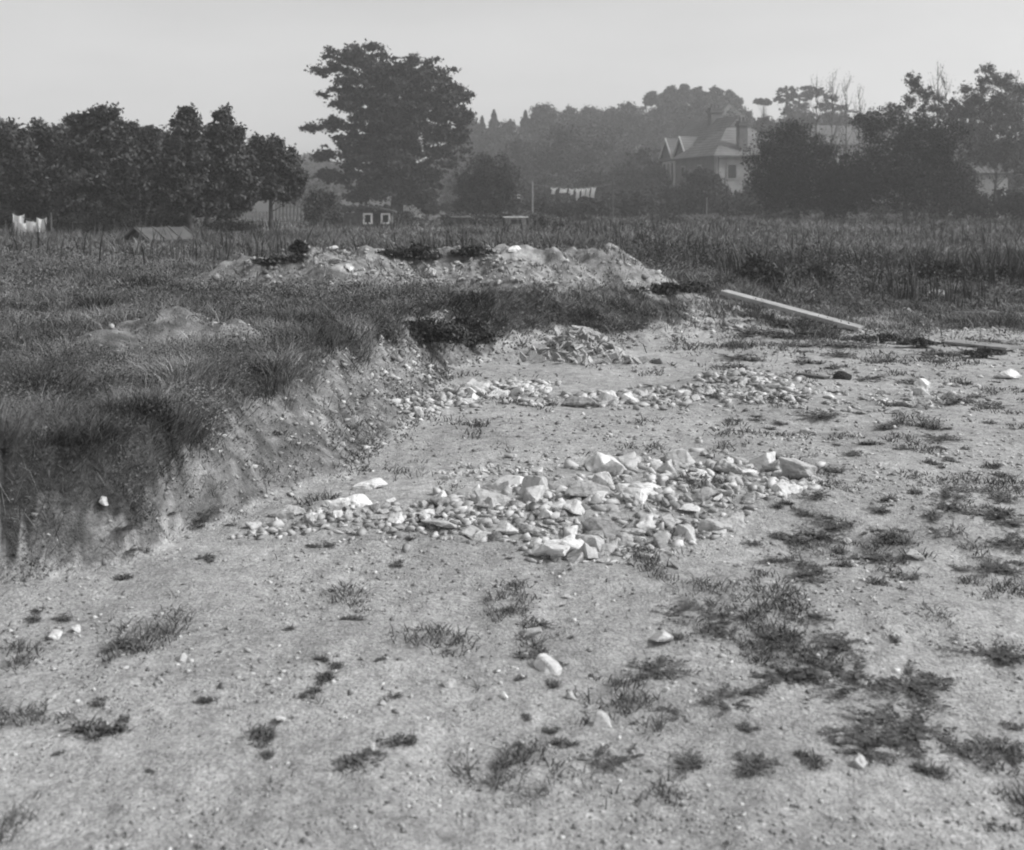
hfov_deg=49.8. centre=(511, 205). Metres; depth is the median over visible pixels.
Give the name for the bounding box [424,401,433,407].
flint stone
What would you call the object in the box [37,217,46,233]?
linen
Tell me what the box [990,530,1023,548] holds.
leafy weed
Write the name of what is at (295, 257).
turf sod
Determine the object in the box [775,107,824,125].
woodland tree
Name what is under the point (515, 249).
flint stone
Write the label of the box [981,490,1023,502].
leafy weed
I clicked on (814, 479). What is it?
flint stone
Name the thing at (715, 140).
brick house
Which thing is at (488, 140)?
woodland tree
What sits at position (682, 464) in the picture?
flint stone
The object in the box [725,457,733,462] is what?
flint stone
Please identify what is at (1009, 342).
leafy weed
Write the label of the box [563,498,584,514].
flint stone
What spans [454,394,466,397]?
flint stone
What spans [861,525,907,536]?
leafy weed
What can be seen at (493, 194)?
hawthorn tree
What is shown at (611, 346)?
broken slab
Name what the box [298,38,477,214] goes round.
oak tree
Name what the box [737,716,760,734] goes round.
weed tuft
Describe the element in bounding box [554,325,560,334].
broken slab
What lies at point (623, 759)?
leafy weed
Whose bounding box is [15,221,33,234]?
linen
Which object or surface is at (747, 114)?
woodland tree
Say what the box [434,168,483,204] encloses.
woodland tree
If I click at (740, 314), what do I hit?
weed tuft
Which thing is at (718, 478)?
flint stone
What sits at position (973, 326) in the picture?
leafy weed
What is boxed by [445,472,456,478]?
flint stone
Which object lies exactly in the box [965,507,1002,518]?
leafy weed
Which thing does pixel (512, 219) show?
hutch
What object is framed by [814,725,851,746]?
leafy weed
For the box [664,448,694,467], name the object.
flint stone
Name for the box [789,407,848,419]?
leafy weed
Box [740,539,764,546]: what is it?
leafy weed
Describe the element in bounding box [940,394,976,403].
leafy weed
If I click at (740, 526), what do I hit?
flint stone
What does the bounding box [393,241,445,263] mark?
turf sod
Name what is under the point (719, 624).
leafy weed
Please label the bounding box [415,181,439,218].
sapling
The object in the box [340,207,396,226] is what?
wooden hut
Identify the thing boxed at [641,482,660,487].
flint stone
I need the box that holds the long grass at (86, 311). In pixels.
[0,237,1023,579]
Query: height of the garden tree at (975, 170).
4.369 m
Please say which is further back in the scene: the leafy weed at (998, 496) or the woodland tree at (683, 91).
the woodland tree at (683, 91)
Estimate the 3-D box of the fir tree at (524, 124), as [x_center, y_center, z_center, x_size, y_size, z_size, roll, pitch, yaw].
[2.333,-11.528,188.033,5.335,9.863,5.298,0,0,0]
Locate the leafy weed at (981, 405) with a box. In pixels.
[973,399,1012,408]
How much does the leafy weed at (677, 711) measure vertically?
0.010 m
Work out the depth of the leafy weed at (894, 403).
8.79 m
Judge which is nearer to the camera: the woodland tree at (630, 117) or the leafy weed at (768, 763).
the leafy weed at (768, 763)
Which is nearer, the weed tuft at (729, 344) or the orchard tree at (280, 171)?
the weed tuft at (729, 344)
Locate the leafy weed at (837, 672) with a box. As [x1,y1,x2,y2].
[751,644,905,699]
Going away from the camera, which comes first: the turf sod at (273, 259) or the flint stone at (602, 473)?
the flint stone at (602, 473)
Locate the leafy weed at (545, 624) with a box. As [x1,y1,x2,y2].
[530,618,558,629]
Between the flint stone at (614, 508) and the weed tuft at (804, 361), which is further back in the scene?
the weed tuft at (804, 361)
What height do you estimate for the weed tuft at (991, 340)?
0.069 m
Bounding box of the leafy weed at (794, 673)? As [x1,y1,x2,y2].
[764,663,825,687]
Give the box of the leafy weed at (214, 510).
[193,507,225,517]
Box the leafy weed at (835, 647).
[826,645,847,652]
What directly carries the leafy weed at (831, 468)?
on the ground at (178, 767)
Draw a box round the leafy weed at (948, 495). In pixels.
[932,487,977,500]
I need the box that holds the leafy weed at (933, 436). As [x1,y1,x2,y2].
[919,430,965,441]
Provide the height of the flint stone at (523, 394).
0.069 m
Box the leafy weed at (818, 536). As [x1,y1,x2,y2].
[785,524,848,546]
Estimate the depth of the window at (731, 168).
100.39 m
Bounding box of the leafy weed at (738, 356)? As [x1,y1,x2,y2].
[711,352,766,359]
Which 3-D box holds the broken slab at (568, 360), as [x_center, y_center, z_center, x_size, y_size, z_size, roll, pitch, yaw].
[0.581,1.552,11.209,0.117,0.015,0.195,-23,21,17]
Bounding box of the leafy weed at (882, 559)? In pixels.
[852,548,910,567]
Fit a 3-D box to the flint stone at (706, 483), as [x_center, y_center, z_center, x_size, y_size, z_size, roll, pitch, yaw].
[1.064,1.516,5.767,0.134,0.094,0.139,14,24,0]
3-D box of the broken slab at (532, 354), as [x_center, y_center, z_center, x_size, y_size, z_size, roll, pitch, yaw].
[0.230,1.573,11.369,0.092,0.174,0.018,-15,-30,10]
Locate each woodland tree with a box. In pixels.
[288,179,346,207]
[294,154,315,183]
[302,152,331,173]
[310,160,356,191]
[336,174,385,192]
[419,159,454,192]
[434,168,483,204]
[436,142,473,173]
[461,120,479,156]
[473,135,518,171]
[474,119,535,155]
[510,171,578,200]
[516,101,567,148]
[524,120,608,181]
[558,104,579,147]
[567,105,600,138]
[569,162,614,201]
[586,106,619,138]
[607,144,668,196]
[609,100,648,157]
[635,101,677,156]
[642,90,660,107]
[654,92,706,137]
[659,85,677,99]
[670,83,694,103]
[680,95,725,127]
[691,86,706,98]
[702,85,724,104]
[716,89,743,106]
[720,100,756,126]
[749,114,785,139]
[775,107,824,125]
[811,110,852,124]
[839,112,894,146]
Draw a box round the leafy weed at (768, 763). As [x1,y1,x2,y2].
[748,756,788,774]
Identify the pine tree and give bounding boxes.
[752,98,771,116]
[772,86,802,116]
[792,85,818,109]
[807,87,855,113]
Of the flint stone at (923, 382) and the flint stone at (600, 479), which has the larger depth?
the flint stone at (923, 382)
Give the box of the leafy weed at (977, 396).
[968,392,988,397]
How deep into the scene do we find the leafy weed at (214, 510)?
5.50 m
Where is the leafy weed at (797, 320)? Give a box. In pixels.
[771,318,833,324]
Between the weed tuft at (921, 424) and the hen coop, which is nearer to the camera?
the weed tuft at (921, 424)
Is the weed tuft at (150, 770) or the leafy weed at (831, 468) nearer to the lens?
the weed tuft at (150, 770)
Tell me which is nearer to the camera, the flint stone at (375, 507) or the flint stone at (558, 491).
the flint stone at (375, 507)
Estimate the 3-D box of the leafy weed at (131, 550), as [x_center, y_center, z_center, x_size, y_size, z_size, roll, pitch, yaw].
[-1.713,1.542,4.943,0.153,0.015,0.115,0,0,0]
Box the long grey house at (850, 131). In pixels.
[797,125,872,204]
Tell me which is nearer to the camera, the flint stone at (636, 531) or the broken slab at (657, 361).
the flint stone at (636, 531)
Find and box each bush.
[0,206,18,230]
[46,214,95,233]
[57,200,147,234]
[141,212,197,226]
[200,218,260,233]
[300,185,345,223]
[303,219,328,226]
[319,208,343,224]
[392,209,431,223]
[436,208,474,223]
[441,219,456,226]
[467,212,501,224]
[476,215,502,226]
[479,219,498,227]
[495,209,511,222]
[523,212,555,222]
[531,216,549,227]
[542,216,579,227]
[628,220,651,229]
[739,111,842,221]
[758,209,800,222]
[797,161,873,222]
[813,214,848,221]
[818,103,989,221]
[934,184,1023,220]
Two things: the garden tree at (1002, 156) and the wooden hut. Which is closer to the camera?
the wooden hut
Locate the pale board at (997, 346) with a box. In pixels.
[941,339,1021,349]
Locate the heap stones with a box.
[244,245,665,296]
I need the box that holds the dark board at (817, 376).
[796,372,829,379]
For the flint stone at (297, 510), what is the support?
on the ground at (178, 767)
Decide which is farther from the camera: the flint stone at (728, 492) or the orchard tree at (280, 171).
the orchard tree at (280, 171)
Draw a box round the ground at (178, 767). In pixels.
[0,125,1023,849]
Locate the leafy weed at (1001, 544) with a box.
[983,532,1023,549]
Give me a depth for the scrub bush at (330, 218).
53.26 m
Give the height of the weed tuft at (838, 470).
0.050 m
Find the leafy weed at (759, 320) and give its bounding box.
[714,317,765,323]
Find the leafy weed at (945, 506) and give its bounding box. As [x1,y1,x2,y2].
[922,497,981,514]
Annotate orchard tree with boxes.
[0,116,53,215]
[20,116,79,225]
[35,139,106,220]
[41,101,147,216]
[121,119,166,226]
[144,102,225,229]
[152,125,172,204]
[194,132,260,226]
[200,102,264,222]
[241,131,310,229]
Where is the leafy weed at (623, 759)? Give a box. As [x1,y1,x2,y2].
[571,742,643,770]
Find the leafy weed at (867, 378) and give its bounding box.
[856,374,887,382]
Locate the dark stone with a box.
[833,371,851,379]
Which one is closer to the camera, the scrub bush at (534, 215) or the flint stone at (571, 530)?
the flint stone at (571, 530)
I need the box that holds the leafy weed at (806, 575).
[780,566,845,585]
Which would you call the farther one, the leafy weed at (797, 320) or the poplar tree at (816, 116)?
the poplar tree at (816, 116)
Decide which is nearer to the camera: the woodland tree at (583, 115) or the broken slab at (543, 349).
the broken slab at (543, 349)
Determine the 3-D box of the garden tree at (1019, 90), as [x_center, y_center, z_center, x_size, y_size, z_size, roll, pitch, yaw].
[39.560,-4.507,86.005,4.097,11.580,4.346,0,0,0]
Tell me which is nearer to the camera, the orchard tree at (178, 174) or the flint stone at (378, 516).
the flint stone at (378, 516)
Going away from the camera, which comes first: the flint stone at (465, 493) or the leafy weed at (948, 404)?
the flint stone at (465, 493)
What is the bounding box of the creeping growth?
[0,245,1023,849]
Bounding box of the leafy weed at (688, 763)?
[662,746,709,780]
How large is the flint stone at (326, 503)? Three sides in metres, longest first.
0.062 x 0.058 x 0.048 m
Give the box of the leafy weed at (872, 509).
[862,503,889,511]
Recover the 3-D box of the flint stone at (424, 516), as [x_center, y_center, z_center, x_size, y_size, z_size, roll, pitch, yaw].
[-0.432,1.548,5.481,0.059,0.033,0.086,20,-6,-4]
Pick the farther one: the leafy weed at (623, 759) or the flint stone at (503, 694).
the flint stone at (503, 694)
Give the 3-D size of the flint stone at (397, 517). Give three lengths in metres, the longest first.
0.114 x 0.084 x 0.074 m
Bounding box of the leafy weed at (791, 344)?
[770,342,804,346]
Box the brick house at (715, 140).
[655,104,796,215]
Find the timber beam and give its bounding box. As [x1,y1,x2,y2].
[954,311,1023,316]
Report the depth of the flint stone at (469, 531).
5.27 m
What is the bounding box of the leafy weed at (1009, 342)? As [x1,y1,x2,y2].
[980,339,1018,344]
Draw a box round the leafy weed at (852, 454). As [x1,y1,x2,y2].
[841,451,865,455]
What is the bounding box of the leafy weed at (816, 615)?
[785,603,837,624]
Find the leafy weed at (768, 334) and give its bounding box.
[753,328,819,337]
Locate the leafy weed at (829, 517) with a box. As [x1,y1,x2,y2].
[811,511,842,521]
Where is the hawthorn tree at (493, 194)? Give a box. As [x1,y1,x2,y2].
[447,150,529,216]
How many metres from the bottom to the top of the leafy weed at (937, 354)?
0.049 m
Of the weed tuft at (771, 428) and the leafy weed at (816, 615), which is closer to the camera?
the leafy weed at (816, 615)
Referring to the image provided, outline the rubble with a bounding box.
[35,323,1022,739]
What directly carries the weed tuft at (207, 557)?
on the ground at (178, 767)
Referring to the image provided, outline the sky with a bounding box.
[0,0,1023,170]
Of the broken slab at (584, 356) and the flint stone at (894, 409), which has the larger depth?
the broken slab at (584, 356)
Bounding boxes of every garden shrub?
[516,194,572,217]
[551,194,616,218]
[665,166,731,215]
[706,181,765,215]
[720,194,811,217]
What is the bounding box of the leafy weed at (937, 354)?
[903,347,962,356]
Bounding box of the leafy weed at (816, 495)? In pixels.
[796,489,835,499]
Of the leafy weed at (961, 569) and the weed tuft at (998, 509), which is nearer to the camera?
the leafy weed at (961, 569)
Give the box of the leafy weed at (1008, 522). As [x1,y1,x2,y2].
[967,508,1023,527]
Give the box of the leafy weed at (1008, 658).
[938,634,1023,664]
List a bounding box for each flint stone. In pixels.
[48,629,62,640]
[71,624,80,632]
[99,496,107,505]
[175,653,187,661]
[245,521,261,529]
[267,508,294,518]
[275,715,285,720]
[283,504,306,515]
[304,509,314,523]
[306,506,326,510]
[322,500,331,506]
[325,245,338,249]
[328,494,372,508]
[331,510,342,518]
[343,509,352,517]
[352,478,386,489]
[368,741,374,751]
[370,503,380,511]
[370,514,388,519]
[378,509,388,514]
[385,497,395,501]
[388,512,404,523]
[412,406,423,417]
[416,509,435,514]
[418,500,428,507]
[419,514,430,519]
[421,520,457,528]
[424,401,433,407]
[430,497,449,505]
[435,392,446,401]
[435,490,446,497]
[435,507,445,513]
[438,475,449,479]
[443,678,455,688]
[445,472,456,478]
[452,489,471,499]
[453,535,470,543]
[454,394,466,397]
[456,387,465,393]
[457,396,472,404]
[458,378,482,388]
[461,525,479,540]
[466,387,476,394]
[466,393,479,399]
[469,484,479,494]
[472,386,484,394]
[473,530,486,539]
[474,488,510,504]
[474,501,489,507]
[480,279,491,285]
[480,384,489,389]
[480,486,498,492]
[483,481,509,490]
[485,496,496,509]
[487,531,503,541]
[488,389,507,398]
[493,475,523,486]
[495,522,518,534]
[500,691,507,698]
[508,245,520,252]
[510,387,523,395]
[515,522,548,534]
[518,392,534,396]
[518,475,548,495]
[520,627,542,638]
[523,485,545,502]
[532,542,569,555]
[533,653,561,676]
[537,386,551,390]
[537,508,552,518]
[543,538,575,543]
[550,500,565,509]
[554,488,566,494]
[559,539,583,549]
[561,396,596,406]
[561,524,570,529]
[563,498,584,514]
[564,480,614,496]
[564,525,577,536]
[564,594,573,598]
[565,549,586,564]
[567,691,575,699]
[575,534,604,551]
[578,542,598,558]
[582,516,622,541]
[583,491,607,501]
[584,452,620,472]
[585,704,598,712]
[587,472,612,481]
[588,530,604,538]
[592,395,611,402]
[592,474,611,484]
[592,710,611,728]
[594,503,619,512]
[598,459,626,474]
[599,539,617,555]
[600,390,617,400]
[607,398,618,406]
[615,483,653,503]
[616,474,631,481]
[616,532,633,546]
[618,451,637,467]
[621,392,637,403]
[621,528,645,535]
[622,492,632,502]
[628,483,657,495]
[632,390,649,396]
[633,536,646,542]
[636,513,653,530]
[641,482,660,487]
[647,459,661,469]
[650,630,672,641]
[653,531,670,548]
[658,459,672,471]
[659,457,667,461]
[662,513,675,526]
[663,687,669,692]
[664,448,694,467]
[673,460,693,467]
[673,524,695,540]
[677,503,699,511]
[678,390,691,394]
[688,476,700,480]
[690,394,699,400]
[690,487,715,501]
[694,468,706,472]
[697,519,731,531]
[702,480,719,492]
[705,459,715,463]
[712,529,726,536]
[713,475,726,482]
[713,494,722,500]
[714,459,742,473]
[715,518,737,531]
[721,490,733,495]
[723,511,745,532]
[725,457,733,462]
[730,456,749,463]
[738,377,747,384]
[739,392,747,397]
[740,493,754,504]
[743,469,756,474]
[749,451,775,468]
[755,494,766,499]
[761,382,780,388]
[763,459,781,471]
[770,482,802,494]
[772,470,782,476]
[778,457,817,479]
[799,426,812,433]
[805,475,823,481]
[822,392,834,398]
[843,537,851,544]
[853,753,867,768]
[884,407,900,413]
[896,401,910,406]
[906,549,924,559]
[911,386,930,395]
[914,378,930,389]
[917,399,931,405]
[942,392,963,399]
[993,368,1021,378]
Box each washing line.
[12,212,51,233]
[532,173,613,219]
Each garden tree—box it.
[880,70,956,217]
[931,102,968,202]
[941,61,1023,194]
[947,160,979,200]
[956,125,1023,215]
[994,76,1023,192]
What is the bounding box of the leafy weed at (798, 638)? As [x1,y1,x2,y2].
[753,624,817,656]
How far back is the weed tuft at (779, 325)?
14.32 m
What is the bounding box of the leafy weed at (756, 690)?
[695,678,775,714]
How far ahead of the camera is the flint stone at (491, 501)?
5.58 m
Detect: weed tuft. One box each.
[19,614,43,624]
[30,607,44,614]
[51,750,65,756]
[57,613,73,622]
[58,712,137,745]
[91,696,105,706]
[99,632,159,654]
[112,572,136,580]
[113,714,134,722]
[146,768,155,774]
[192,516,209,523]
[193,694,220,705]
[195,552,217,561]
[235,721,277,748]
[256,748,275,760]
[283,624,296,630]
[297,689,315,698]
[306,665,339,694]
[311,653,329,661]
[324,660,345,669]
[326,747,387,772]
[339,612,368,620]
[370,750,385,756]
[374,656,386,661]
[376,727,421,748]
[389,562,404,568]
[404,534,420,540]
[488,752,514,777]
[499,605,521,612]
[511,637,551,660]
[511,740,528,747]
[513,674,527,681]
[522,713,533,721]
[541,677,563,688]
[542,724,560,734]
[544,733,579,748]
[672,632,694,642]
[708,363,745,367]
[723,340,752,348]
[725,416,742,422]
[731,749,755,762]
[734,751,770,777]
[735,334,753,337]
[736,312,756,315]
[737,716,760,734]
[743,356,769,360]
[760,426,779,430]
[763,330,794,337]
[766,530,799,543]
[768,320,786,326]
[768,500,786,508]
[772,419,789,424]
[775,499,794,504]
[790,505,819,518]
[790,746,829,770]
[791,357,825,364]
[796,297,821,304]
[799,343,816,347]
[818,464,852,473]
[824,362,851,369]
[825,389,844,392]
[825,558,856,567]
[831,546,849,554]
[831,635,854,647]
[832,517,854,529]
[841,307,871,316]
[847,449,862,453]
[855,438,885,445]
[864,574,911,590]
[869,357,895,363]
[875,508,892,513]
[876,423,893,430]
[878,532,922,549]
[879,492,898,501]
[888,635,902,642]
[890,571,923,580]
[892,445,913,450]
[906,758,956,778]
[907,488,921,494]
[917,420,944,428]
[917,509,942,520]
[920,353,942,359]
[922,457,945,468]
[941,325,964,328]
[942,457,965,462]
[964,298,1001,308]
[974,338,1003,342]
[975,320,1006,327]
[978,461,1005,468]
[979,419,1014,424]
[981,500,1011,516]
[987,471,1019,478]
[998,720,1023,730]
[1009,560,1023,565]
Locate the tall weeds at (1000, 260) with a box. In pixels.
[0,212,1023,310]
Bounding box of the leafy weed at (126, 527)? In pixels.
[114,521,147,530]
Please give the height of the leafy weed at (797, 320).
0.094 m
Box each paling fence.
[232,211,268,219]
[275,202,305,220]
[404,205,420,219]
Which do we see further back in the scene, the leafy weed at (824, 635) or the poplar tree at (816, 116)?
the poplar tree at (816, 116)
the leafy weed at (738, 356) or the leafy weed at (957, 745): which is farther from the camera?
the leafy weed at (738, 356)
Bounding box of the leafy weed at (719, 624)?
[655,598,741,634]
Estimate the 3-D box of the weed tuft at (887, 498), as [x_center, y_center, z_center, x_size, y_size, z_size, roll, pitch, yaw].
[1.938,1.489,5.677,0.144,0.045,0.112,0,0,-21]
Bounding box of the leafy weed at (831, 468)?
[817,463,851,471]
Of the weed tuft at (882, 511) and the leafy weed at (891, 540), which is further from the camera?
the weed tuft at (882, 511)
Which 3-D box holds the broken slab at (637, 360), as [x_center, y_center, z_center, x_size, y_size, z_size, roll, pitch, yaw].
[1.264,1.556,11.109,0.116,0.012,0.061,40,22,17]
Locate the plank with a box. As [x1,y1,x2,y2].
[720,290,864,331]
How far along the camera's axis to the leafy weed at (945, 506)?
5.46 m
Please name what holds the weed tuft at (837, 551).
on the ground at (178, 767)
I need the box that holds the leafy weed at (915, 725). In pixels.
[839,693,957,753]
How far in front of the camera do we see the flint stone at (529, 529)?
5.26 m
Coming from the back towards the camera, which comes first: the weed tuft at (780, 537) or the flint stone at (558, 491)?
the flint stone at (558, 491)
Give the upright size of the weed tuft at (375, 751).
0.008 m
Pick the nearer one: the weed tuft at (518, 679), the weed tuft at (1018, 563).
the weed tuft at (518, 679)
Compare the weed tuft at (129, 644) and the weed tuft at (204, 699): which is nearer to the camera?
the weed tuft at (204, 699)
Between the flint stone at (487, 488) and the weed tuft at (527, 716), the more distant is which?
the flint stone at (487, 488)
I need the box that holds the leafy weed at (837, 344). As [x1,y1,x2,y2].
[810,340,888,347]
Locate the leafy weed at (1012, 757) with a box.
[966,732,1023,769]
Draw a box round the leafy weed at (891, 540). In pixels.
[862,533,913,544]
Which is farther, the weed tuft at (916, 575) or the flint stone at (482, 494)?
the flint stone at (482, 494)
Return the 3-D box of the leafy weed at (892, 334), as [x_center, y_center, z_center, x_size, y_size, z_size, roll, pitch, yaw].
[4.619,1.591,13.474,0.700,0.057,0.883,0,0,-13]
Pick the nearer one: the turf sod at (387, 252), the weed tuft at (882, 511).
the weed tuft at (882, 511)
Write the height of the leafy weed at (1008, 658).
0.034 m
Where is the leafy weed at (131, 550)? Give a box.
[126,547,148,553]
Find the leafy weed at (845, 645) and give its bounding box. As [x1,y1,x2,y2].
[823,631,868,653]
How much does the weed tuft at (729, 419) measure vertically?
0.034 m
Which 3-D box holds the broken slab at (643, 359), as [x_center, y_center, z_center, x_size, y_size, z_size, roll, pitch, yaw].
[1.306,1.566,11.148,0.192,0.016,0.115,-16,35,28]
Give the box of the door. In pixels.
[373,214,380,226]
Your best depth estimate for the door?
49.98 m
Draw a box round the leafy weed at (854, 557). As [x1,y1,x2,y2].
[833,550,885,564]
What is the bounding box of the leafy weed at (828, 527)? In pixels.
[806,519,863,533]
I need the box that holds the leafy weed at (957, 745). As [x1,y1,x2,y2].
[931,728,988,759]
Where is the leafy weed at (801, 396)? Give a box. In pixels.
[767,391,813,400]
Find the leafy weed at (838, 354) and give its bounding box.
[803,349,856,356]
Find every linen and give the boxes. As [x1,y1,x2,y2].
[13,214,24,227]
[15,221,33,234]
[26,220,42,233]
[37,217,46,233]
[559,188,566,192]
[575,189,580,199]
[590,187,595,197]
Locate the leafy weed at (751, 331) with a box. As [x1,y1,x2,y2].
[733,323,782,333]
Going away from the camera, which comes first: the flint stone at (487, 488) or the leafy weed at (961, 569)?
the leafy weed at (961, 569)
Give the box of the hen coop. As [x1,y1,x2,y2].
[121,226,196,243]
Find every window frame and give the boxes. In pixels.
[363,213,372,223]
[381,213,389,223]
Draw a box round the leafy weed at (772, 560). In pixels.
[752,555,813,569]
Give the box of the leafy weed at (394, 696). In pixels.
[385,690,403,699]
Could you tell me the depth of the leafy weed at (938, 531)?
5.19 m
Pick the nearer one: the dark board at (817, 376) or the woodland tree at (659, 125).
the dark board at (817, 376)
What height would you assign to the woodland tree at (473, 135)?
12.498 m
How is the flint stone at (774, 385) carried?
on the ground at (178, 767)
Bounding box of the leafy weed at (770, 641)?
[738,622,799,655]
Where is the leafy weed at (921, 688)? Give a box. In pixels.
[870,660,959,711]
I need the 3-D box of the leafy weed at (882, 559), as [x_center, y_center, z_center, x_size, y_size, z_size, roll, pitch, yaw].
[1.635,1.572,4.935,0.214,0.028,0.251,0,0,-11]
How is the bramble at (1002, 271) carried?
on the ground at (178, 767)
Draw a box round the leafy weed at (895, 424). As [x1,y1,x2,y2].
[881,419,913,427]
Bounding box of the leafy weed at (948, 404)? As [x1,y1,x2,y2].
[928,399,958,406]
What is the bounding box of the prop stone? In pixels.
[730,299,735,305]
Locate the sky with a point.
(151, 58)
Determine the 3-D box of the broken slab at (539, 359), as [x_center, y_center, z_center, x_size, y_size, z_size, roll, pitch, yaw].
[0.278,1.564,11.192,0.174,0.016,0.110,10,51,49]
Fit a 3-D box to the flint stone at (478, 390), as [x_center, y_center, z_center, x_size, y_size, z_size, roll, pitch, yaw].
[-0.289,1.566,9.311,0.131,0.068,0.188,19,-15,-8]
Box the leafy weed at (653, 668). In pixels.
[617,654,701,680]
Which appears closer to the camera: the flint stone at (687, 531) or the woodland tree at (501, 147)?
the flint stone at (687, 531)
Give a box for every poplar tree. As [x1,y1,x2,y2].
[806,77,828,197]
[820,68,844,159]
[831,73,858,166]
[848,83,868,213]
[927,64,945,213]
[936,67,953,124]
[1007,71,1022,171]
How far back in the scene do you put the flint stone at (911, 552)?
4.93 m
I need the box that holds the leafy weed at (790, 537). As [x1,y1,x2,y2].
[772,531,815,544]
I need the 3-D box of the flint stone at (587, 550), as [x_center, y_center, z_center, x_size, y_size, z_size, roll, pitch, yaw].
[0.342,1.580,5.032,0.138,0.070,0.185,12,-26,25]
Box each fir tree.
[471,115,486,162]
[486,109,498,132]
[517,110,533,144]
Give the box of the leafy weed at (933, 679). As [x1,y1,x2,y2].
[910,669,966,688]
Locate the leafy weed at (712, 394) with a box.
[693,390,731,398]
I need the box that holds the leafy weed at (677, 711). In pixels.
[652,704,689,722]
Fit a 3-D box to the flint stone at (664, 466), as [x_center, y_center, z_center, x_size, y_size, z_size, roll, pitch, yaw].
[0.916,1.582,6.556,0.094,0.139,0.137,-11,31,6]
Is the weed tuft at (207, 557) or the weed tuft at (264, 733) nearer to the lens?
the weed tuft at (264, 733)
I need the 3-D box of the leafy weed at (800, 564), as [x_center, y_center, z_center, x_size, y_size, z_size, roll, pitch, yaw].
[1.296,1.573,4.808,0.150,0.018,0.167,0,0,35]
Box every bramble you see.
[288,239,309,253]
[405,316,476,348]
[447,315,497,347]
[639,282,708,294]
[679,280,715,291]
[729,253,788,285]
[790,263,841,283]
[900,257,989,283]
[981,264,1021,281]
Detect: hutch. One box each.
[450,216,470,224]
[502,216,527,225]
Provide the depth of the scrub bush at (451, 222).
52.13 m
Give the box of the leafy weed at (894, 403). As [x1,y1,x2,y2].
[878,400,923,407]
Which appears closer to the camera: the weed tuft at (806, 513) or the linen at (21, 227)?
the weed tuft at (806, 513)
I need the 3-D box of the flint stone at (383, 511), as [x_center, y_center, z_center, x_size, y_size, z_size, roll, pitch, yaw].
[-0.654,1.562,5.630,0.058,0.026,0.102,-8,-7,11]
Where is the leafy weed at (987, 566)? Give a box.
[960,555,1019,577]
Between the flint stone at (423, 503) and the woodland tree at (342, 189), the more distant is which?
the woodland tree at (342, 189)
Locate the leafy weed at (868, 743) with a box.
[831,712,939,765]
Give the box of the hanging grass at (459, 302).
[0,281,648,579]
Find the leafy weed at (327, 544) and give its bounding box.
[321,539,340,547]
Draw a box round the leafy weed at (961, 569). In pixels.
[945,562,972,571]
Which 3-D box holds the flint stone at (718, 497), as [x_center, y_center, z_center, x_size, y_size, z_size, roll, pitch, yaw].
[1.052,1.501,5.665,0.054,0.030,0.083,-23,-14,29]
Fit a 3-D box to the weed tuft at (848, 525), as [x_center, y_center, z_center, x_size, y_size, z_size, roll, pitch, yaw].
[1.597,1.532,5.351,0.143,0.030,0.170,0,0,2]
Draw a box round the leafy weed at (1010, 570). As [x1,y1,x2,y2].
[992,562,1023,574]
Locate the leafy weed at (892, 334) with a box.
[866,331,918,337]
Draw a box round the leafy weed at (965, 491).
[930,482,991,494]
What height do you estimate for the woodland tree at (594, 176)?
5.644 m
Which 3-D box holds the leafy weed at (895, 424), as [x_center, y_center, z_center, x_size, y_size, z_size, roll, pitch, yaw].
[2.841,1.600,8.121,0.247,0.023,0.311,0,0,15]
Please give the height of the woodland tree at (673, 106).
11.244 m
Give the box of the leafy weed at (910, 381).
[887,378,913,383]
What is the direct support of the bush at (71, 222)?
on the ground at (178, 767)
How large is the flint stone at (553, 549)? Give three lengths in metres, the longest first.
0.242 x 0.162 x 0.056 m
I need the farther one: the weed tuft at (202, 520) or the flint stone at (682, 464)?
the flint stone at (682, 464)
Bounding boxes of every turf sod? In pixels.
[248,254,292,266]
[282,252,307,262]
[377,249,403,256]
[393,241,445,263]
[447,244,496,257]
[795,331,835,337]
[851,332,913,343]
[896,336,944,347]
[962,346,1008,358]
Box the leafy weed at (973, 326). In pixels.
[945,321,1016,328]
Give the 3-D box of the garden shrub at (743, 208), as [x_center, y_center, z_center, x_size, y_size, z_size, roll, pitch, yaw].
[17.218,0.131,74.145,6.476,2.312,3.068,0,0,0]
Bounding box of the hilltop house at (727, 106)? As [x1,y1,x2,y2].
[723,99,746,117]
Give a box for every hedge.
[331,202,411,212]
[407,201,522,215]
[609,205,752,216]
[758,198,886,215]
[858,200,1012,215]
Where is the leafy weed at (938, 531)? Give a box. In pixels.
[920,526,958,537]
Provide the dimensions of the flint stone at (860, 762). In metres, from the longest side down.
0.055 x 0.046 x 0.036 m
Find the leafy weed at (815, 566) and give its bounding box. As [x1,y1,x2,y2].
[798,559,824,571]
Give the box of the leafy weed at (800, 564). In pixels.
[789,558,822,572]
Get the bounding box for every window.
[663,161,670,179]
[681,166,684,177]
[726,163,737,179]
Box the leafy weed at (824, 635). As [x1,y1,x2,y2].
[809,630,839,642]
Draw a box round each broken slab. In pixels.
[510,355,517,364]
[520,351,526,361]
[529,350,536,360]
[532,355,546,362]
[537,347,550,352]
[547,350,551,358]
[553,351,565,355]
[553,353,561,360]
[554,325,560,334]
[561,341,571,349]
[564,352,573,362]
[572,357,582,364]
[579,353,586,360]
[584,333,588,340]
[604,349,615,354]
[604,353,611,362]
[607,342,615,349]
[608,352,618,359]
[632,356,641,363]
[637,356,649,363]
[652,358,662,363]
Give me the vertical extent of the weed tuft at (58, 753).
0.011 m

